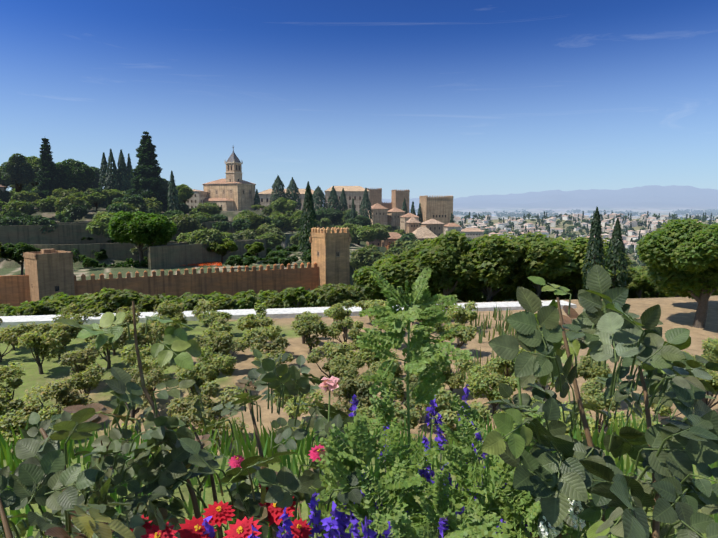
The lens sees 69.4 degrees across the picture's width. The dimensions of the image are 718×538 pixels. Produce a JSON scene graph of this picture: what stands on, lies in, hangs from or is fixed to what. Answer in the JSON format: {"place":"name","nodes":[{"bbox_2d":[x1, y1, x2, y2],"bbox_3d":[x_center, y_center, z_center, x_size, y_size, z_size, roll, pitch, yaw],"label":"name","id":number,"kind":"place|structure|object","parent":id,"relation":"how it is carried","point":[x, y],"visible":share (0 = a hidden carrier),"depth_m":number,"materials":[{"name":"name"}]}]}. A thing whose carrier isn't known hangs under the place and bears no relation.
{"place":"outdoors","nodes":[
{"label":"outdoors","id":0,"kind":"place"},
{"bbox_2d":[0,185,717,537],"bbox_3d":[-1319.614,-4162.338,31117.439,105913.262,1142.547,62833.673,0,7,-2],"label":"terrain","id":1,"kind":"structure","parent":0,"point":[676,311],"depth_m":40.18,"materials":[{"name":"beige soil"}]},
{"bbox_2d":[0,221,265,269],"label":"terrace walls","id":2,"kind":"structure","parent":1,"relation":"on","point":[65,236],"depth_m":147.01,"materials":[{"name":"brown stone"}]},
{"bbox_2d":[0,188,453,305],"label":"fortress walls","id":3,"kind":"structure","parent":1,"relation":"on","point":[49,272],"depth_m":113.82,"materials":[{"name":"brown stone"}]},
{"bbox_2d":[0,147,483,246],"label":"buildings","id":4,"kind":"structure","parent":1,"relation":"on","point":[232,191],"depth_m":294.35,"materials":[{"name":"beige stone"}]},
{"bbox_2d":[0,300,576,326],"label":"low white wall","id":5,"kind":"structure","parent":1,"relation":"on","point":[273,313],"depth_m":47.59,"materials":[{"name":"white paint"}]},
{"bbox_2d":[0,131,648,301],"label":"tree foliage","id":6,"kind":"object","parent":1,"relation":"on","point":[130,189],"visible":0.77,"depth_m":208.47,"materials":[{"name":"green plant"}]},
{"bbox_2d":[0,218,717,454],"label":"orchard trees","id":7,"kind":"object","parent":1,"relation":"on","point":[689,247],"visible":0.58,"depth_m":28.56,"materials":[{"name":"green plant"}]},
{"bbox_2d":[0,181,717,315],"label":"trees","id":8,"kind":"object","parent":1,"relation":"on","point":[476,264],"visible":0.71,"depth_m":65.37,"materials":[{"name":"green plant"}]},
{"bbox_2d":[0,272,717,537],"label":"plant stems","id":9,"kind":"object","parent":1,"relation":"on","point":[6,528],"visible":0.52,"depth_m":1.05,"materials":[{"name":"green plant"}]},
{"bbox_2d":[130,376,585,537],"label":"flowers","id":10,"kind":"object","parent":9,"relation":"attached to","point":[219,513],"visible":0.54,"depth_m":0.95,"materials":[{"name":"red plant"}]},
{"bbox_2d":[0,264,717,537],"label":"broad-leaved shrubs","id":11,"kind":"object","parent":9,"relation":"attached to","point":[578,475],"visible":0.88,"depth_m":0.93,"materials":[{"name":"green plant"}]},
{"bbox_2d":[311,268,594,537],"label":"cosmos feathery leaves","id":12,"kind":"object","parent":9,"relation":"attached to","point":[366,443],"visible":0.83,"depth_m":0.98,"materials":[{"name":"green plant"}]},
{"bbox_2d":[0,305,717,537],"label":"grass blades","id":13,"kind":"object","parent":1,"relation":"on","point":[249,450],"depth_m":3.31,"materials":[{"name":"green plant"}]},
{"bbox_2d":[0,149,717,453],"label":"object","id":14,"kind":"object","parent":1,"relation":"on","point":[702,299],"visible":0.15,"depth_m":41.88,"materials":[{"name":"brown plant"}]},
{"bbox_2d":[409,209,717,265],"bbox_3d":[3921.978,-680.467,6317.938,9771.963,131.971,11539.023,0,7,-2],"label":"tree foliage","id":15,"kind":"object","parent":1,"relation":"on","point":[569,234],"visible":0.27,"depth_m":915.61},
{"bbox_2d":[416,213,717,255],"bbox_3d":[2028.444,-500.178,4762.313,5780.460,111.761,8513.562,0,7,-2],"label":"town houses","id":16,"kind":"structure","parent":1,"relation":"on","point":[530,227],"depth_m":835.54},
{"bbox_2d":[0,0,717,198],"label":"sky","id":17,"kind":"structure","parent":0,"point":[455,98],"materials":[{"name":"blue"}]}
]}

